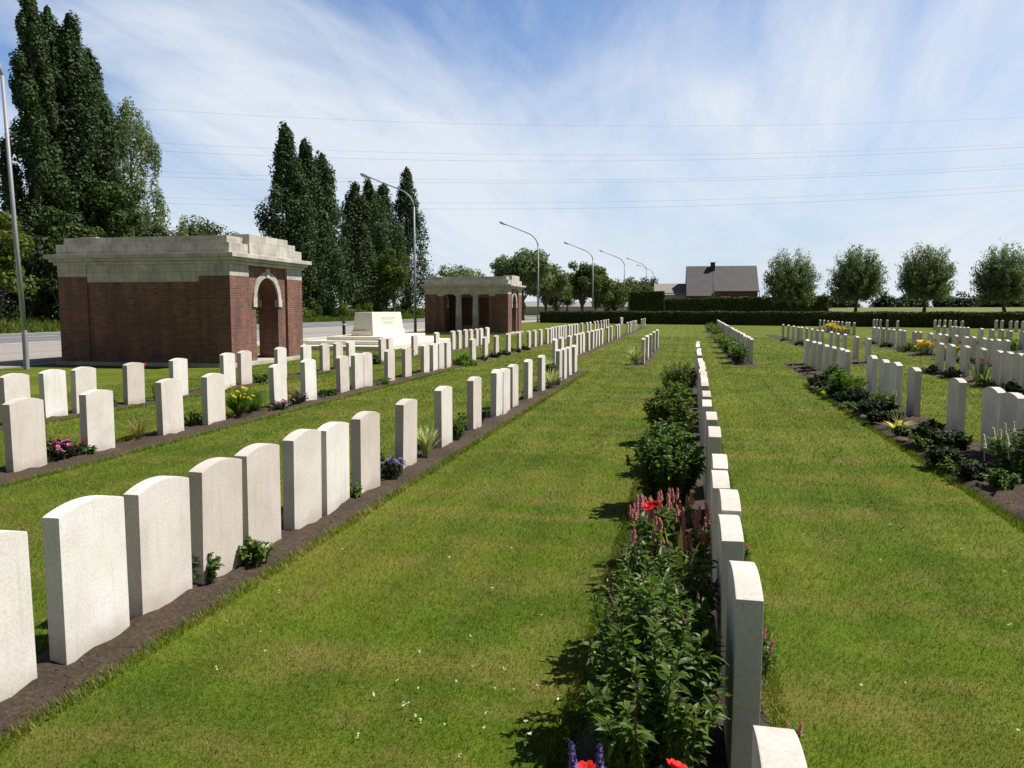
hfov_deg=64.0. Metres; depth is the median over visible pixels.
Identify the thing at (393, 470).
bedding plant
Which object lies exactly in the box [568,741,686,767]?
flower clump
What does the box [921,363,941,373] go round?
shrub
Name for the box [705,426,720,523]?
headstone
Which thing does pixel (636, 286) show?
broadleaf tree
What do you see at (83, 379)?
headstone
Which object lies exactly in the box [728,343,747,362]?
leafy shrub
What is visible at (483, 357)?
flower clump
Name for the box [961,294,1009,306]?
distant tree
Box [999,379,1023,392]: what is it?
shrub
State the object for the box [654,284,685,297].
house annex
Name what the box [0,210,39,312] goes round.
broadleaf tree
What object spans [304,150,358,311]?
poplar tree
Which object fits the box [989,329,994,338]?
headstone
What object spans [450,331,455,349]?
headstone
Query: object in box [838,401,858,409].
bedding plant
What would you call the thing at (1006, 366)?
headstone
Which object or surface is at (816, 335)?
headstone
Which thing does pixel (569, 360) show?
headstone
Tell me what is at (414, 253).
street lamp
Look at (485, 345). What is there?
headstone
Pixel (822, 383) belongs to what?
bedding plant
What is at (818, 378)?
bedding plant
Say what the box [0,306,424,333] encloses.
rough grass
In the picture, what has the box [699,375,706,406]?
headstone
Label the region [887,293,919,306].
distant tree
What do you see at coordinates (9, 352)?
pavement
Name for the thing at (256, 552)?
bedding plant
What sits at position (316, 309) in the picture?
shrub
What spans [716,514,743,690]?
headstone
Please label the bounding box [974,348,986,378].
headstone
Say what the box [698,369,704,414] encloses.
headstone
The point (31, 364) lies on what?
path
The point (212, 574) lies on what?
bedding plant
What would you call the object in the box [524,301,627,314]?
farm building
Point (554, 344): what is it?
headstone
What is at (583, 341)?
headstone
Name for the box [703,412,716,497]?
headstone
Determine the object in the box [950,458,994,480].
bedding plant
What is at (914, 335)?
headstone
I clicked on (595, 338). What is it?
headstone
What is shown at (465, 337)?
headstone
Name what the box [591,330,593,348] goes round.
headstone
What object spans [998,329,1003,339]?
headstone
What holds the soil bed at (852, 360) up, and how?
on the ground at (108, 375)
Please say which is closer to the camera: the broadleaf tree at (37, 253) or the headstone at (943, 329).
the headstone at (943, 329)
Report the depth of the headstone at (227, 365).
15.91 m
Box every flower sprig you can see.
[744,542,753,560]
[761,628,779,674]
[781,721,809,740]
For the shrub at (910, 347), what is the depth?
29.06 m
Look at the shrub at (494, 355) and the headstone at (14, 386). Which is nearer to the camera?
the headstone at (14, 386)
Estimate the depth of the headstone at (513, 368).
12.65 m
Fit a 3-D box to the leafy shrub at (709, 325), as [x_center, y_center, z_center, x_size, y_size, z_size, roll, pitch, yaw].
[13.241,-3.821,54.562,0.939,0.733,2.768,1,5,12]
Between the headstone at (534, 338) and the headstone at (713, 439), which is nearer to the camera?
the headstone at (713, 439)
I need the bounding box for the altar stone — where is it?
[303,312,449,350]
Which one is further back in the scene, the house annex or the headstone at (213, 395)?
the house annex
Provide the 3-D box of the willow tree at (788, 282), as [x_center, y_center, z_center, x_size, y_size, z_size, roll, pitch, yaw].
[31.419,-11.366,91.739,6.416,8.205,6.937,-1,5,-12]
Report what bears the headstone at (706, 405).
on the soil bed at (588, 751)
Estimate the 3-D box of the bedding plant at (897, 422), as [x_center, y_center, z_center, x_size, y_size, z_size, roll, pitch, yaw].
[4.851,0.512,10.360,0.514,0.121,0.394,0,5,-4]
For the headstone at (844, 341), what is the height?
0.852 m
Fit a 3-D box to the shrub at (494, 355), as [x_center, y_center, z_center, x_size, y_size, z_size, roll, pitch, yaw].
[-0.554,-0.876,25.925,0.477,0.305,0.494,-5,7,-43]
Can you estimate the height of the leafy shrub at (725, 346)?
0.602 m
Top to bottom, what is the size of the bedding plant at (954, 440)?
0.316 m
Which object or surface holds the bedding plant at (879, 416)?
on the soil bed at (1000, 495)
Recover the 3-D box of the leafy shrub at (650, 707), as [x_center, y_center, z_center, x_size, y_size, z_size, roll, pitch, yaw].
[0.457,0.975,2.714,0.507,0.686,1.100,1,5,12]
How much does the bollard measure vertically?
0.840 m
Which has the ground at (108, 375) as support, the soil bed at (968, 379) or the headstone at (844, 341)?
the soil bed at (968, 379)
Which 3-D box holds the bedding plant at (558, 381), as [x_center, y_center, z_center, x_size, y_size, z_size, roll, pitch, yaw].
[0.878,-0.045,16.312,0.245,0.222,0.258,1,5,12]
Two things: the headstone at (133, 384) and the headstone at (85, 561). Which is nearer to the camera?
the headstone at (85, 561)
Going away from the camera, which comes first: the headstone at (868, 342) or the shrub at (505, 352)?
the headstone at (868, 342)
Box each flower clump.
[48,438,85,459]
[225,384,264,416]
[270,399,294,409]
[287,389,308,403]
[480,354,488,359]
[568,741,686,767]
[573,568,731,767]
[601,531,719,630]
[624,488,710,575]
[821,323,836,331]
[833,326,849,333]
[914,339,935,354]
[934,344,959,358]
[967,356,990,380]
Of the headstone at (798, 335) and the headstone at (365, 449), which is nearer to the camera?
the headstone at (365, 449)
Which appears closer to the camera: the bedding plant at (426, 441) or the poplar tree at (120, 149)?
the bedding plant at (426, 441)
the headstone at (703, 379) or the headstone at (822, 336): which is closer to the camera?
the headstone at (703, 379)
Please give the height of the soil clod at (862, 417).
0.130 m
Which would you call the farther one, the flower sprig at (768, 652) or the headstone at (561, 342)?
the headstone at (561, 342)
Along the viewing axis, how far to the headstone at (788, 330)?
41.41 m
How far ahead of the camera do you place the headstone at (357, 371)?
15.61 m
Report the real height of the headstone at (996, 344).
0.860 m
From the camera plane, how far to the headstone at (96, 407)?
8.75 m
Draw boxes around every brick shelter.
[43,234,311,367]
[420,275,525,334]
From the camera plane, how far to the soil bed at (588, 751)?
3.04 m
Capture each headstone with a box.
[0,373,29,425]
[0,530,36,701]
[2,398,46,471]
[38,369,67,417]
[42,495,129,664]
[70,367,96,413]
[79,389,114,450]
[122,362,144,404]
[123,476,191,619]
[155,378,183,434]
[169,358,187,394]
[188,457,242,584]
[201,373,225,424]
[219,353,235,387]
[234,443,280,547]
[237,350,251,384]
[268,364,287,408]
[274,347,286,376]
[282,429,321,530]
[300,345,310,361]
[300,359,316,400]
[317,422,349,515]
[319,343,329,370]
[333,342,342,368]
[335,355,349,392]
[346,341,354,366]
[351,353,363,389]
[351,411,379,492]
[362,352,372,386]
[378,338,385,360]
[384,349,394,380]
[386,337,393,349]
[395,399,416,468]
[402,347,411,376]
[411,335,417,355]
[421,344,429,372]
[430,343,437,370]
[434,332,439,342]
[434,386,452,447]
[437,342,443,368]
[444,341,450,367]
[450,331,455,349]
[457,330,461,348]
[463,329,467,347]
[467,376,480,429]
[468,329,472,339]
[469,338,475,359]
[474,329,478,345]
[479,328,482,344]
[482,337,487,356]
[485,327,489,342]
[490,369,502,417]
[493,335,498,352]
[501,368,509,414]
[506,333,510,351]
[507,364,517,407]
[517,332,520,348]
[523,359,532,398]
[527,331,530,347]
[533,330,536,346]
[537,355,544,390]
[539,329,542,344]
[545,328,548,343]
[549,328,551,342]
[552,338,557,364]
[554,326,556,337]
[556,349,561,381]
[557,326,559,340]
[559,337,563,348]
[561,348,566,378]
[564,325,566,339]
[566,347,571,375]
[567,325,569,335]
[567,335,571,346]
[570,324,572,337]
[572,345,576,372]
[574,334,577,354]
[578,333,581,353]
[581,332,584,352]
[586,331,589,349]
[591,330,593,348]
[594,330,597,346]
[597,329,599,346]
[600,328,602,344]
[606,327,608,341]
[610,326,612,340]
[641,338,644,364]
[645,335,648,359]
[649,334,651,354]
[652,331,655,351]
[656,329,658,347]
[696,353,701,387]
[697,358,702,391]
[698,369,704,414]
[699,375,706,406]
[699,377,707,413]
[699,381,708,435]
[700,391,710,445]
[701,400,711,473]
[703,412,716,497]
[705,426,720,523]
[708,454,727,554]
[710,470,729,599]
[714,489,740,631]
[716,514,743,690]
[723,560,763,767]
[745,336,746,359]
[746,336,750,361]
[749,338,752,363]
[752,725,806,767]
[787,325,789,338]
[792,326,794,339]
[796,327,799,341]
[800,327,802,340]
[803,339,809,365]
[805,328,807,338]
[810,329,813,342]
[810,341,816,367]
[815,330,818,341]
[816,342,821,370]
[820,330,823,345]
[822,345,829,373]
[828,331,832,350]
[829,346,836,371]
[835,333,839,348]
[837,348,844,368]
[842,334,846,349]
[842,350,849,374]
[847,322,850,333]
[853,322,855,334]
[853,336,858,359]
[865,338,871,361]
[866,355,877,394]
[872,327,875,342]
[876,327,879,343]
[878,359,889,394]
[880,328,884,344]
[886,329,890,342]
[888,362,902,407]
[891,329,895,345]
[896,330,901,346]
[900,330,905,347]
[906,367,921,416]
[912,331,916,343]
[916,331,922,350]
[926,333,932,352]
[935,326,939,338]
[935,333,941,351]
[935,343,944,370]
[942,326,945,334]
[942,334,948,345]
[945,344,955,372]
[946,378,966,439]
[949,326,952,337]
[952,335,958,357]
[953,326,956,334]
[957,327,961,341]
[959,346,970,376]
[960,327,964,342]
[961,336,968,345]
[964,327,969,336]
[969,336,976,360]
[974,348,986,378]
[977,328,983,341]
[979,338,986,347]
[980,387,1005,455]
[986,339,993,363]
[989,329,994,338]
[991,350,1002,385]
[992,339,1000,351]
[994,320,997,329]
[997,392,1023,462]
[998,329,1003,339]
[1000,320,1003,328]
[1000,340,1010,351]
[1000,352,1014,386]
[1006,330,1012,338]
[1009,321,1012,329]
[1011,353,1022,388]
[1014,321,1018,331]
[1016,399,1023,466]
[1019,331,1023,349]
[1021,321,1023,330]
[1021,354,1023,389]
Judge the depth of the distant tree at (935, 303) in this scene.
208.12 m
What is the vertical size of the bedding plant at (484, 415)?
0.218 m
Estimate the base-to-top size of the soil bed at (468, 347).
0.069 m
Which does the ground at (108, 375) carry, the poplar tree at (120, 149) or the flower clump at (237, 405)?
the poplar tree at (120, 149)
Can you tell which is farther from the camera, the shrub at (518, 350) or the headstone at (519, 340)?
the headstone at (519, 340)
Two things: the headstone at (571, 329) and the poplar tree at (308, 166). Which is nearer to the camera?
the headstone at (571, 329)
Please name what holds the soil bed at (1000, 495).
on the ground at (108, 375)
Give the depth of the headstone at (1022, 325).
53.74 m
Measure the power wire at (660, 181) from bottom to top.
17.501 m
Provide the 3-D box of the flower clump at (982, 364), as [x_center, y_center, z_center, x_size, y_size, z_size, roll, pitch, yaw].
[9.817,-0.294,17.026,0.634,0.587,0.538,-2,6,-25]
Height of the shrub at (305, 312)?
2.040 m
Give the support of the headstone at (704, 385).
on the soil bed at (588, 751)
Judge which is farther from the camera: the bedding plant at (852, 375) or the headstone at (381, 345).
the headstone at (381, 345)
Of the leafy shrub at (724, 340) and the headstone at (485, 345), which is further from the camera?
the leafy shrub at (724, 340)
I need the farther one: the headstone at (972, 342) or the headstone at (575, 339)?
the headstone at (575, 339)
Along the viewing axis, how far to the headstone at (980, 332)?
34.37 m
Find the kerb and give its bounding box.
[0,320,539,364]
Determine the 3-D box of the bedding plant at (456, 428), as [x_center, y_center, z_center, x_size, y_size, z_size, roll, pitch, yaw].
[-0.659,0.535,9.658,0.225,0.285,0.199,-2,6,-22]
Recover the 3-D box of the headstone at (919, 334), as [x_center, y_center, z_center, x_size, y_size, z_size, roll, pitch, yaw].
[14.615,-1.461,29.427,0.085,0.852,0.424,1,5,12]
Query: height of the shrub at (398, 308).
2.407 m
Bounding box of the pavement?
[0,317,539,360]
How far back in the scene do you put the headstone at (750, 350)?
22.45 m
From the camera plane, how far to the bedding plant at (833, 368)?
16.31 m
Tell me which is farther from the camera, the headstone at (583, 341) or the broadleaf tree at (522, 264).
the broadleaf tree at (522, 264)
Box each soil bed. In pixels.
[0,342,551,484]
[0,352,429,429]
[0,370,584,735]
[451,343,491,350]
[551,326,648,366]
[567,368,772,767]
[627,347,659,365]
[704,329,758,365]
[766,335,866,364]
[783,362,823,377]
[806,382,1023,522]
[809,328,852,334]
[859,342,991,369]
[923,338,1023,352]
[924,369,1023,394]
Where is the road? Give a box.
[0,315,539,344]
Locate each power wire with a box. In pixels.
[8,98,1019,125]
[18,163,1022,179]
[24,168,1015,182]
[144,190,1023,208]
[165,185,1020,202]
[166,147,1018,160]
[167,143,1010,154]
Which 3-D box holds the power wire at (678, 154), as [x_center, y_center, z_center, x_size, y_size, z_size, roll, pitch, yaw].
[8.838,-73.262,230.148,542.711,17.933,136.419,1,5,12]
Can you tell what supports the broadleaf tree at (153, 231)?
on the ground at (108, 375)
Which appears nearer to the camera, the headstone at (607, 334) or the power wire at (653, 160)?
the headstone at (607, 334)
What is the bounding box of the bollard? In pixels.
[342,321,345,334]
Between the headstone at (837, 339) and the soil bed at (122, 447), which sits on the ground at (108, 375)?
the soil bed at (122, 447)
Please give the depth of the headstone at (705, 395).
8.65 m
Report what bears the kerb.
on the ground at (108, 375)
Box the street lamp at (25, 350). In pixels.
[0,64,29,369]
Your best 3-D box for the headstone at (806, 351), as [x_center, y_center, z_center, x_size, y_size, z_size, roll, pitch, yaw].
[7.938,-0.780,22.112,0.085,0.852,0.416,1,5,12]
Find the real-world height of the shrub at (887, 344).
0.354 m
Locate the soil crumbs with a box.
[4,401,1021,764]
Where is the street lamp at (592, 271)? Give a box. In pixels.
[564,242,592,310]
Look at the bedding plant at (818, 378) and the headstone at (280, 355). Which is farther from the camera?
the headstone at (280, 355)
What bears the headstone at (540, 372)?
on the soil bed at (142, 628)
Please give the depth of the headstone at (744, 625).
2.60 m
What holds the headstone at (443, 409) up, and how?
on the soil bed at (142, 628)
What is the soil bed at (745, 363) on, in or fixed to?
on the ground at (108, 375)
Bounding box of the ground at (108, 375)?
[0,307,1023,767]
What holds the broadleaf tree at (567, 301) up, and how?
on the ground at (108, 375)
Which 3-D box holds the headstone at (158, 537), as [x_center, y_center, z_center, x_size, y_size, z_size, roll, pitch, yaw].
[-1.821,0.886,4.242,0.085,0.810,0.423,1,5,11]
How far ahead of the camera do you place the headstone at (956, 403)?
9.64 m
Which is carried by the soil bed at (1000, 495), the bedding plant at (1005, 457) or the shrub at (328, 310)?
the bedding plant at (1005, 457)
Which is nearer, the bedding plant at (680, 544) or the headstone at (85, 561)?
the headstone at (85, 561)
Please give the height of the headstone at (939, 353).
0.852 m
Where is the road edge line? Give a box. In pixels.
[9,317,536,343]
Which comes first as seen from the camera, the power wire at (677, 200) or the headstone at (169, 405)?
the headstone at (169, 405)
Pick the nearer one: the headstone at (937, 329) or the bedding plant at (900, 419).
the bedding plant at (900, 419)
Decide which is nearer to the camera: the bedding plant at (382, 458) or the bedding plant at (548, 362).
the bedding plant at (382, 458)
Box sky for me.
[0,0,1023,307]
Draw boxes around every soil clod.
[858,414,870,421]
[895,438,910,444]
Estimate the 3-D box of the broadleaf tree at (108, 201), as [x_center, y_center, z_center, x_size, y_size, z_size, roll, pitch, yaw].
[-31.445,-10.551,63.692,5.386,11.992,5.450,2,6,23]
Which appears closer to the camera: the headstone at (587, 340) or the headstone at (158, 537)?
the headstone at (158, 537)
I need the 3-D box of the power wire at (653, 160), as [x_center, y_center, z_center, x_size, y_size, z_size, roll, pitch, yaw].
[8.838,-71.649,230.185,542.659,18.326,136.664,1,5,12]
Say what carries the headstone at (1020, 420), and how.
on the soil bed at (1000, 495)
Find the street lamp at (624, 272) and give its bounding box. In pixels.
[599,250,624,310]
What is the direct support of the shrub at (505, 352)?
on the soil bed at (122, 447)
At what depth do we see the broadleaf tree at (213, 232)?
114.23 m
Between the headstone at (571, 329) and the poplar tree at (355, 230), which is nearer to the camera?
the headstone at (571, 329)
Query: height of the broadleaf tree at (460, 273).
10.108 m
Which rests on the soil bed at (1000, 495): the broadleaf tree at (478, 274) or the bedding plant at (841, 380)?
the bedding plant at (841, 380)
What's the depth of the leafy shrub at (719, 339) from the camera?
32.27 m
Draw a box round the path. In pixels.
[0,332,413,368]
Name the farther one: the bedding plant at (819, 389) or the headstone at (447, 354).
the headstone at (447, 354)
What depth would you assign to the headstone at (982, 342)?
23.01 m
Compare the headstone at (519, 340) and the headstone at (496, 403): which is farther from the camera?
the headstone at (519, 340)
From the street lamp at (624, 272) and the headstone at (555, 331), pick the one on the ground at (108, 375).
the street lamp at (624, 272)
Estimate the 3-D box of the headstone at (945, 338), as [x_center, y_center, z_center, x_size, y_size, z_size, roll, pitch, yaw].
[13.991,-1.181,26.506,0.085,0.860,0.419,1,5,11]
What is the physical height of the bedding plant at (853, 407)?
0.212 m
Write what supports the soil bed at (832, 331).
on the ground at (108, 375)
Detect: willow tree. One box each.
[761,248,824,311]
[824,242,890,311]
[894,242,957,311]
[967,238,1023,311]
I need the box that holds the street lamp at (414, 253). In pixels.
[360,173,416,332]
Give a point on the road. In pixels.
(39, 337)
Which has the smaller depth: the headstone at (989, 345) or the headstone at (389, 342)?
the headstone at (989, 345)
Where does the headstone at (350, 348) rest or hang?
on the soil bed at (119, 406)
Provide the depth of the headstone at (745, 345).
24.38 m
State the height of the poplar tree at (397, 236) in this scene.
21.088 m
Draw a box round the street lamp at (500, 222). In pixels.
[499,221,538,322]
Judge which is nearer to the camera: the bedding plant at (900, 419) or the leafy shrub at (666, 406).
the leafy shrub at (666, 406)
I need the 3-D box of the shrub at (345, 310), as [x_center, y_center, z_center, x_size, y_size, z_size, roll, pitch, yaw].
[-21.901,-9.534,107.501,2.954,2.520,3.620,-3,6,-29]
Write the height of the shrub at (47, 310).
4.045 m
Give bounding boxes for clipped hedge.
[539,310,1023,328]
[627,291,664,310]
[664,296,828,312]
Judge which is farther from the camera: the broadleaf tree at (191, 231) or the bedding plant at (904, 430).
the broadleaf tree at (191, 231)
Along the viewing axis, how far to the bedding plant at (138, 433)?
9.63 m
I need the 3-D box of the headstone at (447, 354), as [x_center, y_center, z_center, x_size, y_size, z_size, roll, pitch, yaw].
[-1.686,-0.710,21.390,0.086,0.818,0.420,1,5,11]
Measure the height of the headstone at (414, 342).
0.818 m
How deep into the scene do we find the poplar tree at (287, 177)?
94.67 m
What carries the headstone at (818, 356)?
on the soil bed at (806, 371)
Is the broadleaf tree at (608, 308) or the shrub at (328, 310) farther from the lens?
the broadleaf tree at (608, 308)
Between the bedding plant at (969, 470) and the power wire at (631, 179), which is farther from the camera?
the power wire at (631, 179)
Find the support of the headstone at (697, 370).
on the soil bed at (588, 751)
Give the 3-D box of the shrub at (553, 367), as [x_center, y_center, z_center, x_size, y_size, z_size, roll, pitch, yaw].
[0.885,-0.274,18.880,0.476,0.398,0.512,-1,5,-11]
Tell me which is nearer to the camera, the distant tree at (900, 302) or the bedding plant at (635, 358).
the bedding plant at (635, 358)
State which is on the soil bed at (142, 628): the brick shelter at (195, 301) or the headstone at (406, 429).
the headstone at (406, 429)
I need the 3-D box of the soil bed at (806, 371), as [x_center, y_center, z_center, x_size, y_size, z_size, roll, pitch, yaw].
[7.221,-0.299,19.731,0.698,0.101,6.900,1,5,12]
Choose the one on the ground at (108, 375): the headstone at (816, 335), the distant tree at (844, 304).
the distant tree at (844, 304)
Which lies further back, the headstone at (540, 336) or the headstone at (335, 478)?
the headstone at (540, 336)
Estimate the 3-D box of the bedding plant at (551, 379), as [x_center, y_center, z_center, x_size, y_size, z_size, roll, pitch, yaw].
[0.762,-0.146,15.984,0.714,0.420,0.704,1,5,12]
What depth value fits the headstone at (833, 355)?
17.88 m
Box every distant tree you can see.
[818,290,850,307]
[847,300,862,307]
[867,291,896,306]
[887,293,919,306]
[905,295,931,306]
[932,296,954,306]
[945,291,982,306]
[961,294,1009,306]
[1006,295,1023,306]
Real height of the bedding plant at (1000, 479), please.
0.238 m
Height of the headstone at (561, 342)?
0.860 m
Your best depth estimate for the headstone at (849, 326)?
49.34 m
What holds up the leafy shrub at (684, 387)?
on the soil bed at (588, 751)
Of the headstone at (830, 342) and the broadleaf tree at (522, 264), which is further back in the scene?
the broadleaf tree at (522, 264)
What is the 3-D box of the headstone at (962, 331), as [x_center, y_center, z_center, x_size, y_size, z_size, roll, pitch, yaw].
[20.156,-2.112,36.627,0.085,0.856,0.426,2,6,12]
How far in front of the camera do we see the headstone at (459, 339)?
31.08 m
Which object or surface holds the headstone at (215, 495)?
on the soil bed at (142, 628)
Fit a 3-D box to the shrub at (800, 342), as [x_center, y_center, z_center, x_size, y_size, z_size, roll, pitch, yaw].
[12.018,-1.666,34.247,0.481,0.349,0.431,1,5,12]
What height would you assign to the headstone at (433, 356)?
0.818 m
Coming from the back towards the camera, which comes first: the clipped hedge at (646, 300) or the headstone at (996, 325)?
the clipped hedge at (646, 300)
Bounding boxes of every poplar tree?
[0,0,74,314]
[9,5,104,231]
[27,10,129,237]
[70,44,140,236]
[253,120,322,307]
[267,136,345,312]
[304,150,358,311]
[334,181,380,308]
[350,178,400,310]
[363,183,409,309]
[387,166,433,311]
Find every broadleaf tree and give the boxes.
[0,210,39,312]
[0,228,57,318]
[28,205,99,306]
[61,170,145,237]
[130,212,169,236]
[168,214,207,235]
[186,217,238,235]
[332,235,354,305]
[376,248,409,311]
[419,264,476,298]
[464,267,486,276]
[489,247,556,319]
[524,261,572,309]
[539,295,574,310]
[552,286,577,310]
[562,260,602,310]
[580,266,614,310]
[593,296,621,310]
[595,278,630,310]
[617,276,653,290]
[640,276,657,290]
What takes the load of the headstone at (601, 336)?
on the soil bed at (587, 352)
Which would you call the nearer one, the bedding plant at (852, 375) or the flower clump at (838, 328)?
the bedding plant at (852, 375)
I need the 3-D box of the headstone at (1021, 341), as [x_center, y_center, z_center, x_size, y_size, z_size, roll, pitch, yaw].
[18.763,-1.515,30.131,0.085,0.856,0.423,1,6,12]
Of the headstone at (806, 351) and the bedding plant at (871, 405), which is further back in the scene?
the headstone at (806, 351)
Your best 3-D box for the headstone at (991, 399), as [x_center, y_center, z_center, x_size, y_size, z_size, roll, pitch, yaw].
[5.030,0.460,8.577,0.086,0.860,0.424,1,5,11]
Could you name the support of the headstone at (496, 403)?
on the soil bed at (142, 628)
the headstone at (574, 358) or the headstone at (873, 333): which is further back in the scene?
the headstone at (873, 333)
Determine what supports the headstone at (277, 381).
on the soil bed at (122, 447)
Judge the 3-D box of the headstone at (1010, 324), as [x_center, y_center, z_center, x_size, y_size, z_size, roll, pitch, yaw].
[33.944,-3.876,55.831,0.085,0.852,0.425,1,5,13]
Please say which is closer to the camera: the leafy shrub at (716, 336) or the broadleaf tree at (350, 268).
the leafy shrub at (716, 336)
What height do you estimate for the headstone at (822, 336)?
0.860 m
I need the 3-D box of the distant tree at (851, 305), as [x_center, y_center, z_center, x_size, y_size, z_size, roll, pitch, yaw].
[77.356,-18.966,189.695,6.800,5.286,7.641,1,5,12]
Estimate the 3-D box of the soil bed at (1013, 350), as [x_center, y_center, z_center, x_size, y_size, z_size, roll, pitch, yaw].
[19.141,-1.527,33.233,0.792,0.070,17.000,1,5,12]
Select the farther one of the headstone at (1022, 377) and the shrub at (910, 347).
the shrub at (910, 347)
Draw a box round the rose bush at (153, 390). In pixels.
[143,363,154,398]
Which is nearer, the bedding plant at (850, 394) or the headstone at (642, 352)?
the bedding plant at (850, 394)
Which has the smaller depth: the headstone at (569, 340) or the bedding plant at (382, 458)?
the bedding plant at (382, 458)
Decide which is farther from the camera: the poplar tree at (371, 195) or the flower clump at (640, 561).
the poplar tree at (371, 195)
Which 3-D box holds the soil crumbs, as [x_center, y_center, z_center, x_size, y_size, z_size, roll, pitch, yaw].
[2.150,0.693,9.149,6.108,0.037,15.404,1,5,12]
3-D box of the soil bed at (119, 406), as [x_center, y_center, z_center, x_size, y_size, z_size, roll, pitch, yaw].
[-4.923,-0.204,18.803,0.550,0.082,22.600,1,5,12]
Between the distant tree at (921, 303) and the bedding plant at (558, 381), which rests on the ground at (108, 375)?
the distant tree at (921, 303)
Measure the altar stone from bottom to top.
1.600 m
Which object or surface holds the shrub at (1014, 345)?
on the soil bed at (1013, 350)
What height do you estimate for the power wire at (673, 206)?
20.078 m
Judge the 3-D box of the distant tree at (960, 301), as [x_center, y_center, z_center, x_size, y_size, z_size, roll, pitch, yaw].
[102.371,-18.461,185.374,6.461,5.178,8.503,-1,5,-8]
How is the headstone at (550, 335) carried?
on the soil bed at (122, 447)
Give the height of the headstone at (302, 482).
0.810 m
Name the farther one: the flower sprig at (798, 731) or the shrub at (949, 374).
the shrub at (949, 374)
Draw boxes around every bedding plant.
[79,445,97,453]
[116,417,153,437]
[184,411,201,425]
[191,552,224,582]
[235,536,274,565]
[240,387,272,410]
[252,372,268,382]
[350,482,362,497]
[373,377,391,384]
[380,443,386,474]
[380,456,406,478]
[417,423,441,456]
[452,418,464,439]
[454,412,467,434]
[481,409,486,421]
[545,356,553,368]
[545,366,568,386]
[553,376,561,384]
[624,345,647,363]
[660,526,699,577]
[807,373,830,385]
[813,379,834,389]
[815,385,830,394]
[823,363,843,381]
[823,384,845,396]
[828,370,856,387]
[830,369,867,390]
[831,391,843,401]
[835,388,869,402]
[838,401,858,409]
[849,403,861,412]
[855,396,900,414]
[865,410,891,423]
[868,390,897,406]
[875,420,912,427]
[885,411,906,421]
[888,423,913,435]
[892,410,910,420]
[906,434,933,450]
[908,424,941,445]
[917,418,947,432]
[917,444,969,469]
[927,429,973,454]
[936,457,981,474]
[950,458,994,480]
[979,421,1023,481]
[979,468,1021,490]
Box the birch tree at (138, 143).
[115,96,188,236]
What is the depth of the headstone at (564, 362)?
17.82 m
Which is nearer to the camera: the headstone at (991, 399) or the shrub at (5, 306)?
the headstone at (991, 399)
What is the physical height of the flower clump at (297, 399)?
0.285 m
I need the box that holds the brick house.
[685,262,759,297]
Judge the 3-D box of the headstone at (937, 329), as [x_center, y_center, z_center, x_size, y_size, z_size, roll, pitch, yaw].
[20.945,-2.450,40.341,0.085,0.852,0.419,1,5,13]
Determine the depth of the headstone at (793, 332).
39.39 m
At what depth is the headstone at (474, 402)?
10.27 m
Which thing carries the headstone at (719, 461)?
on the soil bed at (588, 751)
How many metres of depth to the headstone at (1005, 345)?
21.36 m
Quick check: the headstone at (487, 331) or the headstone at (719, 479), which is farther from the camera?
the headstone at (487, 331)
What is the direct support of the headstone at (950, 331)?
on the soil bed at (1013, 350)
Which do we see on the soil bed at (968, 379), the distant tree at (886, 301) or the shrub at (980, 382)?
the shrub at (980, 382)
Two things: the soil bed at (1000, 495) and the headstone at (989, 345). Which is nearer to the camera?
the soil bed at (1000, 495)
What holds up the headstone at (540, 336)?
on the soil bed at (122, 447)
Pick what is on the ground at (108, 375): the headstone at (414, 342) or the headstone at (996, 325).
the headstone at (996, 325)
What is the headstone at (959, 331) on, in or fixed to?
on the soil bed at (1013, 350)
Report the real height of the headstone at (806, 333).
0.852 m
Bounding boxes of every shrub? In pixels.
[0,283,40,321]
[0,287,18,320]
[28,275,59,322]
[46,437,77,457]
[256,307,258,318]
[302,307,315,317]
[303,298,322,316]
[317,389,337,396]
[319,301,339,318]
[338,302,354,316]
[351,301,374,311]
[370,302,387,311]
[372,352,382,363]
[386,304,405,314]
[405,305,424,314]
[452,352,477,366]
[488,352,500,357]
[499,350,510,355]
[511,347,520,352]
[521,345,530,350]
[545,363,555,374]
[585,550,662,659]
[624,426,706,508]
[641,380,699,431]
[643,415,698,457]
[659,361,697,390]
[661,381,693,404]
[704,321,717,331]
[709,325,723,334]
[710,332,727,341]
[715,334,733,346]
[717,335,736,350]
[722,340,741,357]
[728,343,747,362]
[794,340,803,345]
[880,342,892,347]
[896,342,918,351]
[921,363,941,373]
[939,367,962,377]
[973,373,997,386]
[988,336,1018,349]
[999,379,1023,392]
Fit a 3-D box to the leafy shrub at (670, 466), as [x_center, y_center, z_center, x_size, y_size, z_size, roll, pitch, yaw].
[1.174,0.652,6.268,0.648,0.676,0.728,1,5,12]
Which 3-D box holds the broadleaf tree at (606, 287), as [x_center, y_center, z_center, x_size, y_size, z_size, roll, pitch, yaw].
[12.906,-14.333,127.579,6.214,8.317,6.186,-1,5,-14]
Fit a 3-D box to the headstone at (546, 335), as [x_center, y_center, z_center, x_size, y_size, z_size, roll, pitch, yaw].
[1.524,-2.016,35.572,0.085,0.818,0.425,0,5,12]
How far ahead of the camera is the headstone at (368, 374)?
16.13 m
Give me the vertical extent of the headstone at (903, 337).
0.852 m

